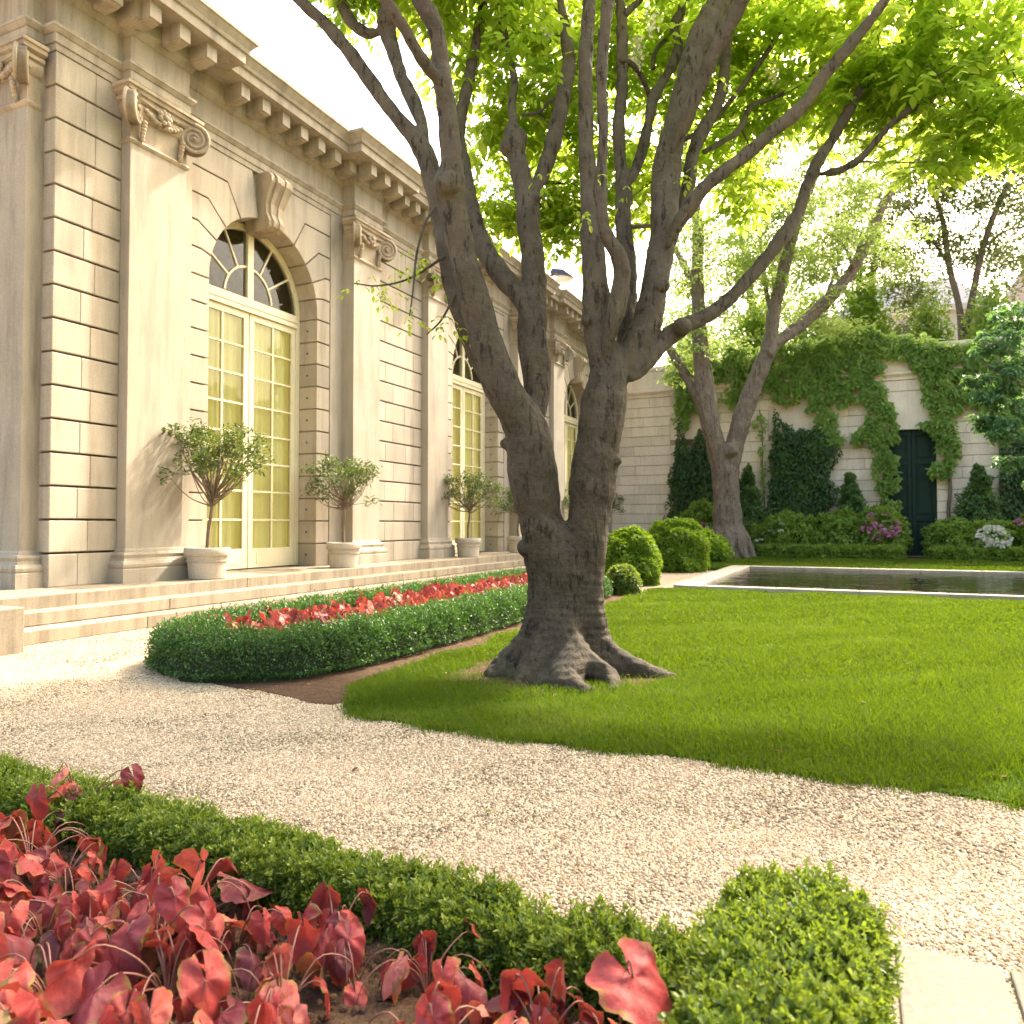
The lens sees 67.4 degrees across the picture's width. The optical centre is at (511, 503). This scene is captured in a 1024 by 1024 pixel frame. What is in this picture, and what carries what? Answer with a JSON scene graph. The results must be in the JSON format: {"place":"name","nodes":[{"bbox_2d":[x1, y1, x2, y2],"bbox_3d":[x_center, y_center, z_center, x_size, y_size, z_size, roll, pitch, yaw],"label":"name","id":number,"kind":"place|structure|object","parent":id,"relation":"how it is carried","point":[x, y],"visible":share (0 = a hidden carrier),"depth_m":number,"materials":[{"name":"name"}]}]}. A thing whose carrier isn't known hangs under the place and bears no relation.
{"place":"outdoors","nodes":[
{"label":"outdoors","id":0,"kind":"place"},
{"bbox_2d":[0,570,1023,1023],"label":"ground","id":1,"kind":"structure","parent":0,"point":[666,580],"depth_m":4.01,"materials":[{"name":"beige gravel"}]},
{"bbox_2d":[0,606,23,655],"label":"cheek block","id":2,"kind":"structure","parent":1,"relation":"on","point":[11,630],"depth_m":8.79,"materials":[{"name":"stone"}]},
{"bbox_2d":[0,551,525,645],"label":"terrace steps","id":3,"kind":"structure","parent":1,"relation":"on","point":[51,614],"depth_m":12.44,"materials":[{"name":"stone"}]},
{"bbox_2d":[157,417,277,579],"bbox_3d":[-5.244,-0.090,13.575,1.957,2.811,1.865,1,-2,-30],"label":"potted tree","id":4,"kind":"object","parent":3,"relation":"on","point":[207,562],"visible":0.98,"depth_m":13.34,"materials":[{"name":"green plant"}]},
{"bbox_2d":[299,451,382,567],"bbox_3d":[-3.683,0.129,16.975,1.890,2.552,1.659,-1,-2,41],"label":"potted tree","id":5,"kind":"object","parent":3,"relation":"on","point":[343,554],"visible":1,"depth_m":16.81,"materials":[{"name":"green plant"}]},
{"bbox_2d":[441,469,503,556],"bbox_3d":[-1.201,0.267,22.521,2.060,2.564,1.952,-1,-2,24],"label":"potted tree","id":6,"kind":"object","parent":3,"relation":"on","point":[467,547],"visible":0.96,"depth_m":22.20,"materials":[{"name":"green plant"}]},
{"bbox_2d":[491,487,521,552],"bbox_3d":[0.162,0.439,25.639,1.715,2.384,1.882,0,-2,-7],"label":"potted tree","id":7,"kind":"object","parent":3,"relation":"on","point":[513,541],"visible":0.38,"depth_m":25.39,"materials":[{"name":"green plant"}]},
{"bbox_2d":[608,493,625,535],"bbox_3d":[4.210,0.622,34.364,1.839,2.475,1.834,-1,-2,24],"label":"potted tree","id":8,"kind":"object","parent":3,"relation":"on","point":[622,510],"visible":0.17,"depth_m":34.06,"materials":[{"name":"green plant"}]},
{"bbox_2d":[0,0,616,589],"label":"mansion","id":9,"kind":"structure","parent":1,"relation":"on","point":[206,216],"depth_m":14.47,"materials":[{"name":"stone"}]},
{"bbox_2d":[202,222,299,569],"bbox_3d":[-5.679,-2.277,16.335,0.330,7.288,3.196,-1,-2,24],"label":"french window","id":10,"kind":"structure","parent":9,"relation":"in","point":[253,358],"depth_m":16.63,"materials":[{"name":"yellow glass"}]},
{"bbox_2d":[450,340,484,552],"bbox_3d":[-1.698,-2.048,25.068,0.330,7.288,3.196,-1,-2,24],"label":"french window","id":11,"kind":"structure","parent":9,"relation":"in","point":[468,403],"depth_m":25.56,"materials":[{"name":"yellow glass"}]},
{"bbox_2d":[564,385,577,520],"bbox_3d":[2.283,-1.820,33.800,0.330,7.288,3.196,-1,-2,24],"label":"french window","id":12,"kind":"structure","parent":9,"relation":"in","point":[570,423],"depth_m":34.38,"materials":[{"name":"yellow glass"}]},
{"bbox_2d":[11,834,608,1023],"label":"soil","id":13,"kind":"structure","parent":1,"relation":"on","point":[401,1011],"depth_m":2.41,"materials":[{"name":"brown soil"}]},
{"bbox_2d":[0,900,37,970],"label":"caladium","id":14,"kind":"object","parent":13,"relation":"on","point":[17,944],"visible":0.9,"depth_m":2.46,"materials":[{"name":"red plant"}]},
{"bbox_2d":[0,1002,42,1023],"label":"caladium","id":15,"kind":"object","parent":13,"relation":"on","point":[6,1016],"visible":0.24,"depth_m":1.95,"materials":[{"name":"red plant"}]},
{"bbox_2d":[0,839,47,885],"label":"caladium","id":16,"kind":"object","parent":13,"relation":"on","point":[28,855],"visible":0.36,"depth_m":3.08,"materials":[{"name":"red plant"}]},
{"bbox_2d":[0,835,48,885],"bbox_3d":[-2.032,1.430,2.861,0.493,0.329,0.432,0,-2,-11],"label":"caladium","id":17,"kind":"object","parent":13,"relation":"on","point":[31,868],"visible":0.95,"depth_m":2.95,"materials":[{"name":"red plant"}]},
{"bbox_2d":[0,879,54,937],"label":"caladium","id":18,"kind":"object","parent":13,"relation":"on","point":[14,893],"visible":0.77,"depth_m":2.74,"materials":[{"name":"red plant"}]},
{"bbox_2d":[0,981,69,1023],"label":"caladium","id":19,"kind":"object","parent":13,"relation":"on","point":[25,1005],"visible":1,"depth_m":1.99,"materials":[{"name":"red plant"}]},
{"bbox_2d":[0,809,90,878],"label":"caladium","id":20,"kind":"object","parent":13,"relation":"on","point":[16,824],"visible":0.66,"depth_m":3.29,"materials":[{"name":"red plant"}]},
{"bbox_2d":[0,942,104,1023],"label":"caladium","id":21,"kind":"object","parent":13,"relation":"on","point":[24,974],"visible":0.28,"depth_m":2.14,"materials":[{"name":"red plant"}]},
{"bbox_2d":[0,889,107,970],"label":"caladium","id":22,"kind":"object","parent":13,"relation":"on","point":[15,920],"visible":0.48,"depth_m":2.58,"materials":[{"name":"red plant"}]},
{"bbox_2d":[31,836,106,903],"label":"caladium","id":23,"kind":"object","parent":13,"relation":"on","point":[82,876],"visible":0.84,"depth_m":3.05,"materials":[{"name":"red plant"}]},
{"bbox_2d":[37,892,131,962],"bbox_3d":[-1.361,1.438,2.516,0.332,0.233,0.267,-1,-2,34],"label":"caladium","id":24,"kind":"object","parent":13,"relation":"on","point":[89,920],"visible":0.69,"depth_m":2.52,"materials":[{"name":"red plant"}]},
{"bbox_2d":[25,762,144,836],"bbox_3d":[-1.979,1.379,3.571,0.508,0.376,0.210,1,-2,-41],"label":"caladium","id":25,"kind":"object","parent":13,"relation":"on","point":[38,803],"visible":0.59,"depth_m":3.52,"materials":[{"name":"red plant"}]},
{"bbox_2d":[89,849,192,933],"bbox_3d":[-1.369,1.449,2.824,0.390,0.260,0.342,0,-2,12],"label":"caladium","id":26,"kind":"object","parent":13,"relation":"on","point":[119,873],"visible":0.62,"depth_m":2.84,"materials":[{"name":"red plant"}]},
{"bbox_2d":[43,923,241,1023],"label":"caladium","id":27,"kind":"object","parent":13,"relation":"on","point":[79,991],"visible":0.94,"depth_m":2.18,"materials":[{"name":"red plant"}]},
{"bbox_2d":[99,979,235,1023],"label":"caladium","id":28,"kind":"object","parent":13,"relation":"on","point":[166,1004],"visible":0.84,"depth_m":2.06,"materials":[{"name":"red plant"}]},
{"bbox_2d":[90,873,256,995],"bbox_3d":[-1.161,1.411,2.551,0.548,0.367,0.437,-1,-2,32],"label":"caladium","id":29,"kind":"object","parent":13,"relation":"on","point":[175,910],"visible":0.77,"depth_m":2.43,"materials":[{"name":"red plant"}]},
{"bbox_2d":[114,847,279,930],"bbox_3d":[-1.154,1.438,2.768,0.608,0.384,0.488,0,-2,-17],"label":"caladium","id":30,"kind":"object","parent":13,"relation":"on","point":[244,894],"visible":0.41,"depth_m":2.79,"materials":[{"name":"red plant"}]},
{"bbox_2d":[166,905,292,991],"bbox_3d":[-0.914,1.454,2.628,0.333,0.256,0.501,0,-2,10],"label":"caladium","id":31,"kind":"object","parent":13,"relation":"on","point":[262,936],"visible":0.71,"depth_m":2.50,"materials":[{"name":"red plant"}]},
{"bbox_2d":[245,995,271,1023],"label":"caladium","id":32,"kind":"object","parent":13,"relation":"on","point":[259,1011],"visible":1,"depth_m":2.04,"materials":[{"name":"red plant"}]},
{"bbox_2d":[213,917,359,1023],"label":"caladium","id":33,"kind":"object","parent":13,"relation":"on","point":[282,999],"visible":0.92,"depth_m":2.27,"materials":[{"name":"red plant"}]},
{"bbox_2d":[285,882,376,1006],"bbox_3d":[-0.535,1.426,2.510,0.381,0.267,0.307,-1,-2,33],"label":"caladium","id":34,"kind":"object","parent":13,"relation":"on","point":[342,931],"visible":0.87,"depth_m":2.46,"materials":[{"name":"red plant"}]},
{"bbox_2d":[355,919,496,1020],"bbox_3d":[-0.247,1.449,2.385,0.463,0.251,0.366,-1,-2,26],"label":"caladium","id":35,"kind":"object","parent":13,"relation":"on","point":[399,974],"visible":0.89,"depth_m":2.32,"materials":[{"name":"red plant"}]},
{"bbox_2d":[368,978,500,1023],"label":"caladium","id":36,"kind":"object","parent":13,"relation":"on","point":[443,1002],"visible":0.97,"depth_m":2.04,"materials":[{"name":"red plant"}]},
{"bbox_2d":[482,958,616,1023],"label":"caladium","id":37,"kind":"object","parent":13,"relation":"on","point":[512,1000],"visible":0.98,"depth_m":2.12,"materials":[{"name":"red plant"}]},
{"bbox_2d":[570,936,672,1023],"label":"caladium","id":38,"kind":"object","parent":13,"relation":"on","point":[640,995],"visible":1,"depth_m":1.95,"materials":[{"name":"red plant"}]},
{"bbox_2d":[0,749,697,1023],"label":"box hedge","id":39,"kind":"object","parent":1,"relation":"on","point":[294,868],"visible":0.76,"depth_m":2.76,"materials":[{"name":"green plant"}]},
{"bbox_2d":[211,594,623,704],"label":"mulch","id":40,"kind":"object","parent":1,"relation":"on","point":[325,689],"visible":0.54,"depth_m":7.21,"materials":[{"name":"brown soil"}]},
{"bbox_2d":[550,268,574,282],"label":"street lamp","id":41,"kind":"object","parent":1,"relation":"on","point":[563,276],"visible":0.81,"depth_m":47.16,"materials":[{"name":"metal"}]},
{"bbox_2d":[441,655,689,696],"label":"root soil","id":42,"kind":"structure","parent":1,"relation":"on","point":[482,667],"depth_m":7.33,"materials":[{"name":"brown soil"}]},
{"bbox_2d":[606,563,642,594],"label":"globe shrub","id":43,"kind":"object","parent":1,"relation":"on","point":[625,578],"visible":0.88,"depth_m":16.11,"materials":[{"name":"green plant"}]},
{"bbox_2d":[604,524,662,585],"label":"globe shrub","id":44,"kind":"object","parent":1,"relation":"on","point":[635,546],"visible":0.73,"depth_m":18.59,"materials":[{"name":"green plant"}]},
{"bbox_2d":[647,517,711,572],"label":"globe shrub","id":45,"kind":"object","parent":1,"relation":"on","point":[684,546],"visible":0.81,"depth_m":23.73,"materials":[{"name":"green plant"}]},
{"bbox_2d":[662,418,712,520],"bbox_3d":[8.458,-0.802,35.840,2.814,6.483,0.706,-1,-2,24],"label":"ivy","id":46,"kind":"object","parent":1,"relation":"on","point":[691,476],"visible":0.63,"depth_m":35.83,"materials":[{"name":"green plant"}]},
{"bbox_2d":[732,289,766,357],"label":"wall top shrub","id":47,"kind":"object","parent":1,"relation":"on","point":[754,327],"visible":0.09,"depth_m":39.34,"materials":[{"name":"green plant"}]},
{"bbox_2d":[663,188,847,356],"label":"pale tree","id":48,"kind":"object","parent":1,"relation":"on","point":[731,330],"visible":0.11,"depth_m":45.92,"materials":[{"name":"green plant"}]},
{"bbox_2d":[656,857,904,1023],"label":"box hedge","id":49,"kind":"object","parent":1,"relation":"on","point":[766,946],"visible":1,"depth_m":1.94,"materials":[{"name":"green plant"}]},
{"bbox_2d":[613,53,953,557],"bbox_3d":[11.446,-7.911,31.492,14.658,20.985,8.155,0,-2,-4],"label":"locust tree","id":50,"kind":"object","parent":1,"relation":"on","point":[724,458],"visible":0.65,"depth_m":31.81,"materials":[{"name":"green plant"}]},
{"bbox_2d":[780,282,846,350],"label":"wall top shrub","id":51,"kind":"object","parent":1,"relation":"on","point":[801,336],"visible":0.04,"depth_m":39.23,"materials":[{"name":"green plant"}]},
{"bbox_2d":[610,337,1023,556],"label":"garden wall","id":52,"kind":"structure","parent":1,"relation":"on","point":[648,442],"depth_m":33.72,"materials":[{"name":"stone"}]},
{"bbox_2d":[662,336,835,432],"bbox_3d":[10.642,-5.579,35.035,7.713,4.435,0.788,-1,-2,24],"label":"climbing vine","id":53,"kind":"object","parent":52,"relation":"attached to","point":[773,382],"visible":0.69,"depth_m":34.93,"materials":[{"name":"green plant"}]},
{"bbox_2d":[791,324,925,502],"bbox_3d":[14.830,-2.991,33.060,5.518,9.680,0.759,-1,-2,24],"label":"climbing vine","id":54,"kind":"object","parent":52,"relation":"attached to","point":[853,360],"visible":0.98,"depth_m":33.18,"materials":[{"name":"green plant"}]},
{"bbox_2d":[849,388,902,511],"bbox_3d":[15.486,-1.487,32.685,2.095,6.983,0.664,-1,-2,24],"label":"climbing vine","id":55,"kind":"object","parent":52,"relation":"attached to","point":[875,434],"visible":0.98,"depth_m":32.50,"materials":[{"name":"green plant"}]},
{"bbox_2d":[887,430,936,556],"bbox_3d":[16.900,-0.401,32.426,2.080,5.500,0.690,-1,-2,24],"label":"door","id":56,"kind":"structure","parent":52,"relation":"in","point":[918,496],"depth_m":32.58,"materials":[{"name":"green paint"}]},
{"bbox_2d":[907,355,964,519],"bbox_3d":[17.579,-2.116,31.764,2.107,8.096,0.656,-1,-2,24],"label":"climbing vine","id":57,"kind":"object","parent":52,"relation":"attached to","point":[939,425],"visible":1,"depth_m":31.64,"materials":[{"name":"green plant"}]},
{"bbox_2d":[898,333,1023,516],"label":"climbing vine","id":58,"kind":"object","parent":52,"relation":"attached to","point":[956,352],"visible":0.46,"depth_m":31.45,"materials":[{"name":"green plant"}]},
{"bbox_2d":[833,264,899,346],"bbox_3d":[18.353,-4.725,39.751,4.241,15.702,3.870,-1,-2,24],"label":"wall top shrub","id":59,"kind":"object","parent":1,"relation":"on","point":[872,306],"visible":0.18,"depth_m":39.52,"materials":[{"name":"green plant"}]},
{"bbox_2d":[802,154,959,339],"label":"leafy tree","id":60,"kind":"object","parent":1,"relation":"on","point":[919,293],"visible":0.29,"depth_m":43.65,"materials":[{"name":"green plant"}]},
{"bbox_2d":[838,279,987,339],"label":"town house","id":61,"kind":"structure","parent":1,"relation":"on","point":[952,314],"depth_m":56.93,"materials":[{"name":"stone"}]},
{"bbox_2d":[903,557,927,558],"bbox_3d":[20.574,2.206,29.424,35.000,0.130,3.100,-1,-2,24],"label":"back bed","id":62,"kind":"object","parent":1,"relation":"on","point":[915,557],"depth_m":31.34,"materials":[{"name":"brown soil"}]},
{"bbox_2d":[678,497,712,530],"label":"rhododendron","id":63,"kind":"object","parent":62,"relation":"on","point":[701,511],"visible":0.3,"depth_m":34.28,"materials":[{"name":"green plant"}]},
{"bbox_2d":[739,463,767,526],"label":"conical shrub","id":64,"kind":"object","parent":62,"relation":"on","point":[750,496],"visible":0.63,"depth_m":34.21,"materials":[{"name":"green plant"}]},
{"bbox_2d":[744,522,771,553],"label":"rhododendron","id":65,"kind":"object","parent":62,"relation":"on","point":[754,532],"visible":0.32,"depth_m":33.04,"materials":[{"name":"green plant"}]},
{"bbox_2d":[756,507,819,544],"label":"azalea","id":66,"kind":"object","parent":62,"relation":"on","point":[784,526],"visible":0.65,"depth_m":32.34,"materials":[{"name":"green plant"}]},
{"bbox_2d":[763,409,842,519],"bbox_3d":[12.801,-1.123,33.872,3.357,6.316,0.765,-1,-2,24],"label":"ivy","id":67,"kind":"object","parent":62,"relation":"on","point":[795,464],"visible":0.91,"depth_m":33.77,"materials":[{"name":"green plant"}]},
{"bbox_2d":[750,410,767,519],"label":"climbing vine","id":68,"kind":"object","parent":67,"relation":"attached to","point":[755,426],"visible":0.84,"depth_m":34.68,"materials":[{"name":"green plant"}]},
{"bbox_2d":[806,505,866,544],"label":"azalea","id":69,"kind":"object","parent":62,"relation":"on","point":[837,526],"visible":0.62,"depth_m":31.68,"materials":[{"name":"green plant"}]},
{"bbox_2d":[831,471,867,515],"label":"conical shrub","id":70,"kind":"object","parent":62,"relation":"on","point":[851,496],"visible":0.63,"depth_m":32.59,"materials":[{"name":"green plant"}]},
{"bbox_2d":[851,503,913,557],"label":"rhododendron","id":71,"kind":"object","parent":62,"relation":"on","point":[883,525],"visible":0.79,"depth_m":30.93,"materials":[{"name":"green plant"}]},
{"bbox_2d":[919,516,975,557],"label":"azalea","id":72,"kind":"object","parent":62,"relation":"on","point":[955,531],"visible":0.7,"depth_m":29.98,"materials":[{"name":"green plant"}]},
{"bbox_2d":[927,543,1023,560],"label":"edging hedge","id":73,"kind":"object","parent":62,"relation":"on","point":[969,552],"visible":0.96,"depth_m":29.01,"materials":[{"name":"green plant"}]},
{"bbox_2d":[952,462,1008,522],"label":"conical shrub","id":74,"kind":"object","parent":62,"relation":"on","point":[976,497],"visible":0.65,"depth_m":30.61,"materials":[{"name":"green plant"}]},
{"bbox_2d":[965,518,1017,556],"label":"azalea","id":75,"kind":"object","parent":62,"relation":"on","point":[988,533],"visible":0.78,"depth_m":29.11,"materials":[{"name":"white plant"}]},
{"bbox_2d":[1007,513,1023,546],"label":"azalea","id":76,"kind":"object","parent":62,"relation":"on","point":[1018,524],"visible":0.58,"depth_m":29.02,"materials":[{"name":"green plant"}]},
{"bbox_2d":[809,61,1023,278],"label":"tall tree","id":77,"kind":"object","parent":1,"relation":"on","point":[1016,238],"visible":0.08,"depth_m":47.29,"materials":[{"name":"green plant"}]},
{"bbox_2d":[902,290,958,342],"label":"wall top shrub","id":78,"kind":"object","parent":1,"relation":"on","point":[936,332],"visible":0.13,"depth_m":39.00,"materials":[{"name":"green plant"}]},
{"bbox_2d":[852,76,1023,339],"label":"thin tree","id":79,"kind":"object","parent":1,"relation":"on","point":[945,245],"visible":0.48,"depth_m":40.85,"materials":[{"name":"green plant"}]},
{"bbox_2d":[896,947,1018,1023],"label":"paving slab","id":80,"kind":"structure","parent":1,"relation":"on","point":[940,988],"depth_m":2.43,"materials":[{"name":"stone"}]},
{"bbox_2d":[957,273,1019,339],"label":"wall top shrub","id":81,"kind":"object","parent":1,"relation":"on","point":[978,324],"visible":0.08,"depth_m":39.54,"materials":[{"name":"green plant"}]},
{"bbox_2d":[993,269,1023,328],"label":"building","id":82,"kind":"structure","parent":1,"relation":"on","point":[1021,296],"depth_m":54.04,"materials":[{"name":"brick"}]},
{"bbox_2d":[995,439,1023,520],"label":"ivy","id":83,"kind":"object","parent":1,"relation":"on","point":[1014,514],"visible":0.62,"depth_m":30.53,"materials":[{"name":"green plant"}]},
{"bbox_2d":[1010,970,1023,1018],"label":"paving slab","id":84,"kind":"structure","parent":1,"relation":"on","point":[1017,978],"depth_m":2.46,"materials":[{"name":"stone"}]},
{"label":"far bed soil","id":85,"kind":"structure","parent":1,"relation":"on","visible":0},
{"bbox_2d":[229,609,268,622],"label":"caladium","id":86,"kind":"object","parent":85,"relation":"on","point":[263,616],"visible":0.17,"depth_m":8.84,"materials":[{"name":"red plant"}]},
{"bbox_2d":[235,613,291,628],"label":"caladium","id":87,"kind":"object","parent":85,"relation":"on","point":[287,618],"visible":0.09,"depth_m":8.76,"materials":[{"name":"red plant"}]},
{"bbox_2d":[260,607,298,620],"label":"caladium","id":88,"kind":"object","parent":85,"relation":"on","point":[293,614],"visible":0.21,"depth_m":9.08,"materials":[{"name":"red plant"}]},
{"bbox_2d":[268,613,305,626],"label":"caladium","id":89,"kind":"object","parent":85,"relation":"on","point":[279,621],"visible":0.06,"depth_m":8.52,"materials":[{"name":"red plant"}]},
{"bbox_2d":[349,600,382,614],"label":"caladium","id":90,"kind":"object","parent":85,"relation":"on","point":[363,606],"visible":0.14,"depth_m":9.91,"materials":[{"name":"red plant"}]},
{"bbox_2d":[143,566,613,682],"bbox_3d":[-0.900,1.522,12.323,2.927,0.627,11.316,-1,-2,24],"label":"box hedge","id":91,"kind":"object","parent":85,"relation":"on","point":[217,652],"visible":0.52,"depth_m":7.97,"materials":[{"name":"green plant"}]},
{"bbox_2d":[205,0,1023,366],"label":"sky","id":92,"kind":"structure","parent":0,"point":[289,40],"materials":[{"name":"white"}]},
{"bbox_2d":[332,556,1023,811],"bbox_3d":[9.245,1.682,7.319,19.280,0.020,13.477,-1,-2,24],"label":"lawn","id":93,"kind":"structure","parent":0,"point":[963,794],"depth_m":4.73,"materials":[{"name":"plant"}]},
{"bbox_2d":[18,608,1011,867],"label":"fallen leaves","id":94,"kind":"object","parent":93,"relation":"on","point":[572,764],"visible":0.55,"depth_m":4.68,"materials":[{"name":"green plant"}]},
{"bbox_2d":[293,0,1023,693],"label":"yellowwood tree","id":95,"kind":"object","parent":93,"relation":"on","point":[869,76],"visible":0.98,"depth_m":8.23,"materials":[{"name":"brown plant"}]},
{"bbox_2d":[705,560,810,570],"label":"back lawn","id":96,"kind":"structure","parent":0,"point":[713,568],"depth_m":24.68,"materials":[{"name":"green plant"}]},
{"bbox_2d":[702,526,734,561],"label":"globe shrub","id":97,"kind":"object","parent":96,"relation":"on","point":[721,550],"visible":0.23,"depth_m":27.53,"materials":[{"name":"green plant"}]},
{"bbox_2d":[756,541,905,558],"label":"edging hedge","id":98,"kind":"object","parent":96,"relation":"on","point":[860,550],"visible":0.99,"depth_m":31.11,"materials":[{"name":"green plant"}]},
{"bbox_2d":[959,300,1023,488],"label":"dogwood tree","id":99,"kind":"object","parent":96,"relation":"on","point":[1009,429],"visible":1,"depth_m":23.09,"materials":[{"name":"green plant"}]},
{"bbox_2d":[673,565,1023,600],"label":"garden pond","id":100,"kind":"structure","parent":0,"point":[704,580],"depth_m":17.97,"materials":[{"name":"stone"}]},
{"bbox_2d":[709,569,1023,594],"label":"water","id":101,"kind":"structure","parent":100,"relation":"in","point":[1000,584],"depth_m":19.28,"materials":[{"name":"black liquid"}]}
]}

